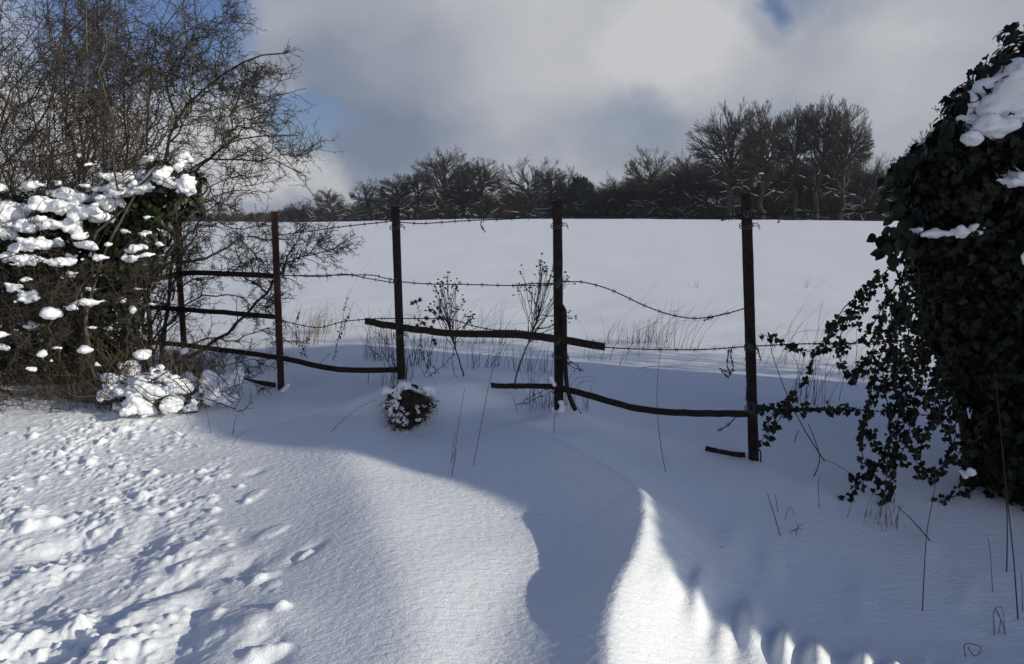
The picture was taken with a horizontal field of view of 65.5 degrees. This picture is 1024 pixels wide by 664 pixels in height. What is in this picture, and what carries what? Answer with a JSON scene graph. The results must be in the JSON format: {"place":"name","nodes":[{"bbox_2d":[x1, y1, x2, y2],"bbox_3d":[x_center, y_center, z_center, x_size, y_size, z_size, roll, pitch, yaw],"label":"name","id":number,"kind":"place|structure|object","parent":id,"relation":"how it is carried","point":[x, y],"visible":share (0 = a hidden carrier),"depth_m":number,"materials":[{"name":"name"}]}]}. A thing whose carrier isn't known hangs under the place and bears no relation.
{"place":"outdoors","nodes":[
{"label":"outdoors","id":0,"kind":"place"},
{"bbox_2d":[0,219,1023,663],"bbox_3d":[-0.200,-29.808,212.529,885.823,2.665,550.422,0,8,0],"label":"snow field","id":1,"kind":"structure","parent":0,"point":[302,519],"depth_m":3.68,"materials":[{"name":"white"}]},
{"bbox_2d":[0,354,143,406],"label":"grass tuft","id":2,"kind":"object","parent":1,"relation":"on","point":[56,380],"visible":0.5,"depth_m":5.09,"materials":[{"name":"plant"}]},
{"bbox_2d":[39,352,141,409],"bbox_3d":[-2.643,0.286,5.035,0.576,0.367,0.306,0,8,0],"label":"grass tuft","id":3,"kind":"object","parent":1,"relation":"on","point":[93,393],"visible":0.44,"depth_m":4.99,"materials":[{"name":"plant"}]},
{"bbox_2d":[0,151,214,386],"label":"ivy clump","id":4,"kind":"object","parent":1,"relation":"on","point":[69,202],"visible":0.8,"depth_m":4.97,"materials":[{"name":"green plant"}]},
{"bbox_2d":[0,0,264,378],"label":"dog rose bush","id":5,"kind":"object","parent":1,"relation":"on","point":[83,104],"visible":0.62,"depth_m":5.21,"materials":[{"name":"brown plant"}]},
{"bbox_2d":[0,233,274,412],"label":"bramble thicket","id":6,"kind":"object","parent":1,"relation":"on","point":[50,312],"visible":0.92,"depth_m":4.91,"materials":[{"name":"plant"}]},
{"bbox_2d":[64,325,257,418],"bbox_3d":[-2.167,0.236,5.079,1.247,0.511,1.149,0,8,0],"label":"snowy tussock","id":7,"kind":"object","parent":1,"relation":"on","point":[143,392],"visible":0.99,"depth_m":4.82,"materials":[{"name":"snow"}]},
{"bbox_2d":[98,316,285,393],"bbox_3d":[-1.956,0.165,5.257,1.453,0.508,0.380,0,8,0],"label":"grass tuft","id":8,"kind":"object","parent":1,"relation":"on","point":[191,360],"visible":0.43,"depth_m":5.25,"materials":[{"name":"plant"}]},
{"bbox_2d":[46,0,343,368],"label":"hawthorn bush","id":9,"kind":"object","parent":1,"relation":"on","point":[256,75],"visible":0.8,"depth_m":5.56,"materials":[{"name":"brown plant"}]},
{"bbox_2d":[141,176,365,373],"bbox_3d":[-1.967,-0.338,5.921,1.803,1.626,0.779,0,8,0],"label":"blackthorn bush","id":10,"kind":"object","parent":1,"relation":"on","point":[254,259],"visible":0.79,"depth_m":5.96,"materials":[{"name":"brown plant"}]},
{"bbox_2d":[282,204,302,221],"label":"bare tree","id":11,"kind":"object","parent":1,"relation":"on","point":[287,215],"visible":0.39,"depth_m":241.64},
{"bbox_2d":[284,309,313,357],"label":"withered weed","id":12,"kind":"object","parent":1,"relation":"on","point":[299,338],"visible":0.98,"depth_m":5.56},
{"bbox_2d":[282,199,317,221],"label":"bare tree","id":13,"kind":"object","parent":1,"relation":"on","point":[302,211],"visible":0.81,"depth_m":236.28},
{"bbox_2d":[282,311,333,344],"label":"grass tuft","id":14,"kind":"object","parent":1,"relation":"on","point":[317,333],"visible":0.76,"depth_m":7.14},
{"bbox_2d":[298,300,356,334],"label":"grass tuft","id":15,"kind":"object","parent":1,"relation":"on","point":[331,321],"visible":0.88,"depth_m":7.65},
{"bbox_2d":[314,186,345,220],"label":"bare tree","id":16,"kind":"object","parent":1,"relation":"on","point":[333,198],"visible":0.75,"depth_m":231.28,"materials":[{"name":"plant"}]},
{"bbox_2d":[328,204,339,220],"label":"bare tree","id":17,"kind":"object","parent":1,"relation":"on","point":[332,212],"visible":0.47,"depth_m":226.33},
{"bbox_2d":[332,290,352,359],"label":"withered weed","id":18,"kind":"object","parent":1,"relation":"on","point":[341,333],"visible":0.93,"depth_m":5.45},
{"bbox_2d":[337,201,352,217],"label":"bare tree","id":19,"kind":"object","parent":1,"relation":"on","point":[341,207],"visible":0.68,"depth_m":218.34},
{"bbox_2d":[356,204,375,218],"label":"bare tree","id":20,"kind":"object","parent":1,"relation":"on","point":[359,207],"visible":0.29,"depth_m":209.90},
{"bbox_2d":[349,176,385,220],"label":"bare tree","id":21,"kind":"object","parent":1,"relation":"on","point":[369,201],"visible":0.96,"depth_m":187.53,"materials":[{"name":"plant"}]},
{"bbox_2d":[366,325,396,366],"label":"withered weed","id":22,"kind":"object","parent":1,"relation":"on","point":[381,348],"visible":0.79,"depth_m":5.16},
{"bbox_2d":[360,306,409,340],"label":"grass tuft","id":23,"kind":"object","parent":1,"relation":"on","point":[381,337],"visible":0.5,"depth_m":7.30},
{"bbox_2d":[356,325,414,361],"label":"grass tuft","id":24,"kind":"object","parent":1,"relation":"on","point":[367,342],"visible":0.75,"depth_m":6.37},
{"bbox_2d":[376,198,394,220],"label":"bare tree","id":25,"kind":"object","parent":1,"relation":"on","point":[381,204],"visible":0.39,"depth_m":197.12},
{"bbox_2d":[385,197,406,216],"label":"bare tree","id":26,"kind":"object","parent":1,"relation":"on","point":[389,206],"visible":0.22,"depth_m":193.80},
{"bbox_2d":[378,173,414,213],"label":"bare tree","id":27,"kind":"object","parent":1,"relation":"on","point":[397,189],"visible":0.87,"depth_m":181.36,"materials":[{"name":"plant"}]},
{"bbox_2d":[380,342,424,387],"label":"grass tuft","id":28,"kind":"object","parent":1,"relation":"on","point":[405,373],"visible":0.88,"depth_m":4.96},
{"bbox_2d":[379,378,438,431],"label":"exposed tussock","id":29,"kind":"object","parent":1,"relation":"on","point":[406,409],"visible":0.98,"depth_m":4.63,"materials":[{"name":"plant"}]},
{"bbox_2d":[380,381,435,399],"bbox_3d":[-0.612,0.431,4.738,0.343,0.320,0.232,-1,8,-5],"label":"snow cap","id":30,"kind":"object","parent":29,"relation":"on","point":[428,390],"visible":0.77,"depth_m":4.63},
{"bbox_2d":[400,198,418,219],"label":"bare tree","id":31,"kind":"object","parent":1,"relation":"on","point":[411,206],"visible":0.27,"depth_m":193.73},
{"bbox_2d":[402,170,432,219],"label":"bare tree","id":32,"kind":"object","parent":1,"relation":"on","point":[413,185],"visible":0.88,"depth_m":178.55,"materials":[{"name":"plant"}]},
{"bbox_2d":[391,322,448,367],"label":"grass tuft","id":33,"kind":"object","parent":1,"relation":"on","point":[421,351],"visible":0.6,"depth_m":6.04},
{"bbox_2d":[407,297,443,372],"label":"thistle","id":34,"kind":"object","parent":1,"relation":"on","point":[433,340],"visible":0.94,"depth_m":5.01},
{"bbox_2d":[419,195,437,219],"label":"bare tree","id":35,"kind":"object","parent":1,"relation":"on","point":[426,201],"visible":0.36,"depth_m":190.33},
{"bbox_2d":[415,340,457,376],"bbox_3d":[-0.478,0.175,5.023,0.279,0.270,0.070,0,8,0],"label":"twig spray","id":36,"kind":"object","parent":1,"relation":"on","point":[433,366],"visible":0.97,"depth_m":5.03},
{"bbox_2d":[424,190,450,216],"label":"bare tree","id":37,"kind":"object","parent":1,"relation":"on","point":[438,201],"visible":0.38,"depth_m":190.74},
{"bbox_2d":[410,144,474,218],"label":"bare tree","id":38,"kind":"object","parent":1,"relation":"on","point":[440,170],"visible":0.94,"depth_m":167.81,"materials":[{"name":"plant"}]},
{"bbox_2d":[424,271,475,376],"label":"seedhead plant","id":39,"kind":"object","parent":1,"relation":"on","point":[447,315],"visible":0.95,"depth_m":4.98,"materials":[{"name":"plant"}]},
{"bbox_2d":[452,388,464,474],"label":"grass stalk","id":40,"kind":"object","parent":1,"relation":"on","point":[456,437],"depth_m":3.76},
{"bbox_2d":[446,156,484,218],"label":"bare tree","id":41,"kind":"object","parent":1,"relation":"on","point":[463,201],"visible":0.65,"depth_m":170.43,"materials":[{"name":"plant"}]},
{"bbox_2d":[415,301,545,344],"bbox_3d":[-0.278,-0.087,7.076,1.223,0.416,0.352,0,8,0],"label":"grass tuft","id":42,"kind":"object","parent":1,"relation":"on","point":[484,341],"visible":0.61,"depth_m":7.07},
{"bbox_2d":[468,193,495,214],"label":"bare tree","id":43,"kind":"object","parent":1,"relation":"on","point":[486,198],"visible":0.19,"depth_m":186.86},
{"bbox_2d":[463,156,504,218],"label":"bare tree","id":44,"kind":"object","parent":1,"relation":"on","point":[485,176],"visible":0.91,"depth_m":168.34,"materials":[{"name":"plant"}]},
{"bbox_2d":[474,195,497,217],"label":"bare tree","id":45,"kind":"object","parent":1,"relation":"on","point":[487,211],"visible":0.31,"depth_m":184.69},
{"bbox_2d":[473,327,506,464],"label":"grass stalk","id":46,"kind":"object","parent":1,"relation":"on","point":[485,401],"depth_m":3.87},
{"bbox_2d":[483,192,510,218],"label":"bare tree","id":47,"kind":"object","parent":1,"relation":"on","point":[497,201],"visible":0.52,"depth_m":183.38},
{"bbox_2d":[470,338,533,367],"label":"grass tuft","id":48,"kind":"object","parent":1,"relation":"on","point":[493,363],"visible":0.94,"depth_m":6.00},
{"bbox_2d":[506,188,532,217],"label":"bare tree","id":49,"kind":"object","parent":1,"relation":"on","point":[515,204],"visible":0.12,"depth_m":186.10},
{"bbox_2d":[499,329,553,373],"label":"grass tuft","id":50,"kind":"object","parent":1,"relation":"on","point":[530,353],"visible":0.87,"depth_m":5.92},
{"bbox_2d":[491,155,565,218],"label":"bare tree","id":51,"kind":"object","parent":1,"relation":"on","point":[529,198],"visible":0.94,"depth_m":164.24,"materials":[{"name":"plant"}]},
{"bbox_2d":[189,173,896,221],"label":"undergrowth","id":52,"kind":"object","parent":1,"relation":"on","point":[717,212],"visible":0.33,"depth_m":162.69,"materials":[{"name":"plant"}]},
{"bbox_2d":[137,193,950,461],"bbox_3d":[-0.720,0.010,4.982,6.154,1.671,0.157,4,9,26],"label":"iron fence","id":53,"kind":"object","parent":1,"relation":"on","point":[560,339],"visible":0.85,"depth_m":4.52,"materials":[{"name":"metal"}]},
{"bbox_2d":[512,253,576,382],"bbox_3d":[0.204,-0.067,4.871,0.406,0.836,0.414,0,8,0],"label":"seedhead plant","id":54,"kind":"object","parent":1,"relation":"on","point":[535,315],"visible":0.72,"depth_m":4.88,"materials":[{"name":"plant"}]},
{"bbox_2d":[516,355,582,413],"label":"broken stems","id":55,"kind":"object","parent":1,"relation":"on","point":[568,363],"visible":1,"depth_m":4.44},
{"bbox_2d":[532,167,567,218],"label":"bare tree","id":56,"kind":"object","parent":1,"relation":"on","point":[551,199],"visible":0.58,"depth_m":166.01,"materials":[{"name":"plant"}]},
{"bbox_2d":[508,369,594,411],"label":"grass tuft","id":57,"kind":"object","parent":1,"relation":"on","point":[586,405],"visible":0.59,"depth_m":4.72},
{"bbox_2d":[538,193,566,218],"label":"bare tree","id":58,"kind":"object","parent":1,"relation":"on","point":[552,203],"visible":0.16,"depth_m":181.11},
{"bbox_2d":[555,165,578,218],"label":"bare tree","id":59,"kind":"object","parent":1,"relation":"on","point":[566,197],"visible":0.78,"depth_m":164.78,"materials":[{"name":"plant"}]},
{"bbox_2d":[558,188,584,218],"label":"bare tree","id":60,"kind":"object","parent":1,"relation":"on","point":[569,200],"visible":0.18,"depth_m":181.13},
{"bbox_2d":[560,176,599,218],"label":"pine tree","id":61,"kind":"object","parent":1,"relation":"on","point":[581,184],"visible":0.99,"depth_m":162.19,"materials":[{"name":"plant"}]},
{"bbox_2d":[565,185,606,213],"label":"bare tree","id":62,"kind":"object","parent":1,"relation":"on","point":[578,202],"visible":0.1,"depth_m":179.44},
{"bbox_2d":[279,160,896,221],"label":"bough tangle","id":63,"kind":"object","parent":1,"relation":"on","point":[623,209],"visible":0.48,"depth_m":152.66,"materials":[{"name":"plant"}]},
{"bbox_2d":[309,161,890,221],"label":"bough snow","id":64,"kind":"structure","parent":63,"relation":"on","point":[634,203],"depth_m":151.56,"materials":[{"name":"snow"}]},
{"bbox_2d":[582,186,607,218],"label":"bare tree","id":65,"kind":"object","parent":1,"relation":"on","point":[589,200],"visible":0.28,"depth_m":176.02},
{"bbox_2d":[584,340,639,364],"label":"grass tuft","id":66,"kind":"object","parent":1,"relation":"on","point":[611,355],"visible":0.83,"depth_m":6.35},
{"bbox_2d":[596,171,634,218],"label":"bare tree","id":67,"kind":"object","parent":1,"relation":"on","point":[613,192],"visible":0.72,"depth_m":166.44,"materials":[{"name":"plant"}]},
{"bbox_2d":[581,316,677,344],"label":"grass tuft","id":68,"kind":"object","parent":1,"relation":"on","point":[638,339],"visible":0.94,"depth_m":7.19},
{"bbox_2d":[617,180,655,218],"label":"bare tree","id":69,"kind":"object","parent":1,"relation":"on","point":[624,193],"visible":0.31,"depth_m":166.28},
{"bbox_2d":[624,146,674,218],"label":"bare tree","id":70,"kind":"object","parent":1,"relation":"on","point":[637,181],"visible":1,"depth_m":147.98,"materials":[{"name":"plant"}]},
{"bbox_2d":[635,180,674,218],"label":"bare tree","id":71,"kind":"object","parent":1,"relation":"on","point":[660,203],"visible":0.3,"depth_m":161.25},
{"bbox_2d":[657,349,665,471],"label":"grass stalk","id":72,"kind":"object","parent":1,"relation":"on","point":[657,416],"depth_m":3.85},
{"bbox_2d":[650,181,677,217],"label":"bare tree","id":73,"kind":"object","parent":1,"relation":"on","point":[667,200],"visible":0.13,"depth_m":161.21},
{"bbox_2d":[643,167,686,211],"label":"bare tree","id":74,"kind":"object","parent":1,"relation":"on","point":[661,176],"visible":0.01,"depth_m":170.58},
{"bbox_2d":[656,170,696,218],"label":"bare tree","id":75,"kind":"object","parent":1,"relation":"on","point":[679,188],"visible":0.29,"depth_m":157.45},
{"bbox_2d":[636,303,731,350],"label":"grass tuft","id":76,"kind":"object","parent":1,"relation":"on","point":[672,330],"visible":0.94,"depth_m":6.88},
{"bbox_2d":[668,148,702,211],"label":"bare tree","id":77,"kind":"object","parent":1,"relation":"on","point":[683,165],"visible":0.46,"depth_m":156.16,"materials":[{"name":"plant"}]},
{"bbox_2d":[658,159,712,177],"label":"bare tree","id":78,"kind":"object","parent":1,"relation":"on","point":[679,167],"visible":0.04,"depth_m":186.74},
{"bbox_2d":[681,162,723,218],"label":"bare tree","id":79,"kind":"object","parent":1,"relation":"on","point":[687,182],"visible":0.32,"depth_m":147.14,"materials":[{"name":"plant"}]},
{"bbox_2d":[689,156,722,215],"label":"bare tree","id":80,"kind":"object","parent":1,"relation":"on","point":[703,166],"visible":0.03,"depth_m":154.94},
{"bbox_2d":[688,164,740,219],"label":"bare tree","id":81,"kind":"object","parent":1,"relation":"on","point":[697,194],"visible":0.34,"depth_m":144.67,"materials":[{"name":"plant"}]},
{"bbox_2d":[685,97,767,219],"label":"bare tree","id":82,"kind":"object","parent":1,"relation":"on","point":[729,165],"visible":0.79,"depth_m":128.17,"materials":[{"name":"plant"}]},
{"bbox_2d":[700,168,758,219],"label":"bare tree","id":83,"kind":"object","parent":1,"relation":"on","point":[719,178],"visible":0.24,"depth_m":142.40,"materials":[{"name":"plant"}]},
{"bbox_2d":[734,98,798,219],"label":"bare tree","id":84,"kind":"object","parent":1,"relation":"on","point":[762,142],"visible":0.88,"depth_m":126.28,"materials":[{"name":"plant"}]},
{"bbox_2d":[741,167,797,212],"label":"bare tree","id":85,"kind":"object","parent":1,"relation":"on","point":[765,206],"visible":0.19,"depth_m":139.46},
{"bbox_2d":[768,495,780,535],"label":"grass stalk","id":86,"kind":"object","parent":1,"relation":"on","point":[774,516],"depth_m":3.40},
{"bbox_2d":[748,169,804,219],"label":"bare tree","id":87,"kind":"object","parent":1,"relation":"on","point":[771,195],"visible":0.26,"depth_m":139.22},
{"bbox_2d":[758,167,811,219],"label":"bare tree","id":88,"kind":"object","parent":1,"relation":"on","point":[773,179],"visible":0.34,"depth_m":138.15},
{"bbox_2d":[770,101,821,219],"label":"bare tree","id":89,"kind":"object","parent":1,"relation":"on","point":[795,167],"visible":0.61,"depth_m":129.16,"materials":[{"name":"plant"}]},
{"bbox_2d":[770,344,824,461],"bbox_3d":[1.492,0.377,4.146,0.311,0.624,0.020,2,8,15],"label":"grass stalk","id":90,"kind":"object","parent":1,"relation":"on","point":[796,414],"depth_m":4.15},
{"bbox_2d":[773,162,834,218],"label":"bare tree","id":91,"kind":"object","parent":1,"relation":"on","point":[799,191],"visible":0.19,"depth_m":137.16,"materials":[{"name":"plant"}]},
{"bbox_2d":[759,305,856,368],"bbox_3d":[2.219,0.040,6.128,0.782,0.468,0.250,0,8,0],"label":"grass tuft","id":92,"kind":"object","parent":1,"relation":"on","point":[799,342],"visible":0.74,"depth_m":6.14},
{"bbox_2d":[808,424,819,475],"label":"grass stalk","id":93,"kind":"object","parent":1,"relation":"on","point":[818,451],"depth_m":3.97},
{"bbox_2d":[784,331,845,405],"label":"grass tuft","id":94,"kind":"object","parent":1,"relation":"on","point":[812,379],"visible":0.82,"depth_m":5.03,"materials":[{"name":"plant"}]},
{"bbox_2d":[780,156,850,219],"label":"bare tree","id":95,"kind":"object","parent":1,"relation":"on","point":[806,168],"visible":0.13,"depth_m":137.26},
{"bbox_2d":[814,301,822,401],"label":"grass stalk","id":96,"kind":"object","parent":1,"relation":"on","point":[815,363],"depth_m":4.86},
{"bbox_2d":[794,90,853,219],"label":"bare tree","id":97,"kind":"object","parent":1,"relation":"on","point":[812,126],"visible":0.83,"depth_m":125.79,"materials":[{"name":"plant"}]},
{"bbox_2d":[797,155,870,219],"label":"bare tree","id":98,"kind":"object","parent":1,"relation":"on","point":[807,193],"visible":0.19,"depth_m":136.61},
{"bbox_2d":[812,100,874,220],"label":"bare tree","id":99,"kind":"object","parent":1,"relation":"on","point":[858,152],"visible":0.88,"depth_m":124.19,"materials":[{"name":"plant"}]},
{"bbox_2d":[828,167,871,215],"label":"bare tree","id":100,"kind":"object","parent":1,"relation":"on","point":[856,183],"visible":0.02,"depth_m":140.25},
{"bbox_2d":[828,151,890,220],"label":"bare tree","id":101,"kind":"object","parent":1,"relation":"on","point":[859,187],"visible":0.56,"depth_m":131.30,"materials":[{"name":"plant"}]},
{"bbox_2d":[849,170,884,220],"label":"bare tree","id":102,"kind":"object","parent":1,"relation":"on","point":[866,192],"visible":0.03,"depth_m":136.80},
{"bbox_2d":[828,327,906,381],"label":"grass tuft","id":103,"kind":"object","parent":1,"relation":"on","point":[858,359],"visible":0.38,"depth_m":5.68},
{"bbox_2d":[847,489,901,530],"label":"grass tuft","id":104,"kind":"object","parent":1,"relation":"on","point":[880,513],"visible":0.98,"depth_m":3.52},
{"bbox_2d":[859,157,895,220],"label":"bare tree","id":105,"kind":"object","parent":1,"relation":"on","point":[889,198],"visible":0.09,"depth_m":133.64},
{"bbox_2d":[753,22,1023,511],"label":"ivy bush","id":106,"kind":"object","parent":1,"relation":"on","point":[954,181],"visible":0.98,"depth_m":3.53,"materials":[{"name":"green plant"}]},
{"bbox_2d":[897,506,930,540],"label":"grass stalk","id":107,"kind":"object","parent":1,"relation":"on","point":[916,524],"depth_m":3.38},
{"bbox_2d":[902,129,932,207],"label":"bare tree","id":108,"kind":"object","parent":1,"relation":"on","point":[921,141],"visible":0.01,"depth_m":125.02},
{"bbox_2d":[922,464,934,610],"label":"grass stalk","id":109,"kind":"object","parent":1,"relation":"on","point":[925,544],"depth_m":2.93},
{"bbox_2d":[964,643,981,656],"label":"dry sprig","id":110,"kind":"object","parent":1,"relation":"on","point":[970,650],"visible":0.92,"depth_m":2.64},
{"bbox_2d":[988,539,992,591],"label":"grass stalk","id":111,"kind":"object","parent":1,"relation":"on","point":[991,567],"depth_m":3.05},
{"bbox_2d":[993,607,1005,634],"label":"dry sprig","id":112,"kind":"object","parent":1,"relation":"on","point":[1000,621],"visible":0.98,"depth_m":2.80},
{"bbox_2d":[996,378,1007,571],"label":"grass stalk","id":113,"kind":"object","parent":1,"relation":"on","point":[1005,489],"depth_m":3.17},
{"bbox_2d":[1002,447,1018,618],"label":"grass stalk","id":114,"kind":"object","parent":1,"relation":"on","point":[1011,540],"depth_m":2.88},
{"bbox_2d":[1021,572,1022,611],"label":"grass stalk","id":115,"kind":"object","parent":1,"relation":"on","point":[1022,593],"depth_m":2.93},
{"bbox_2d":[0,0,1023,218],"label":"sky","id":116,"kind":"structure","parent":0,"point":[583,84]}
]}

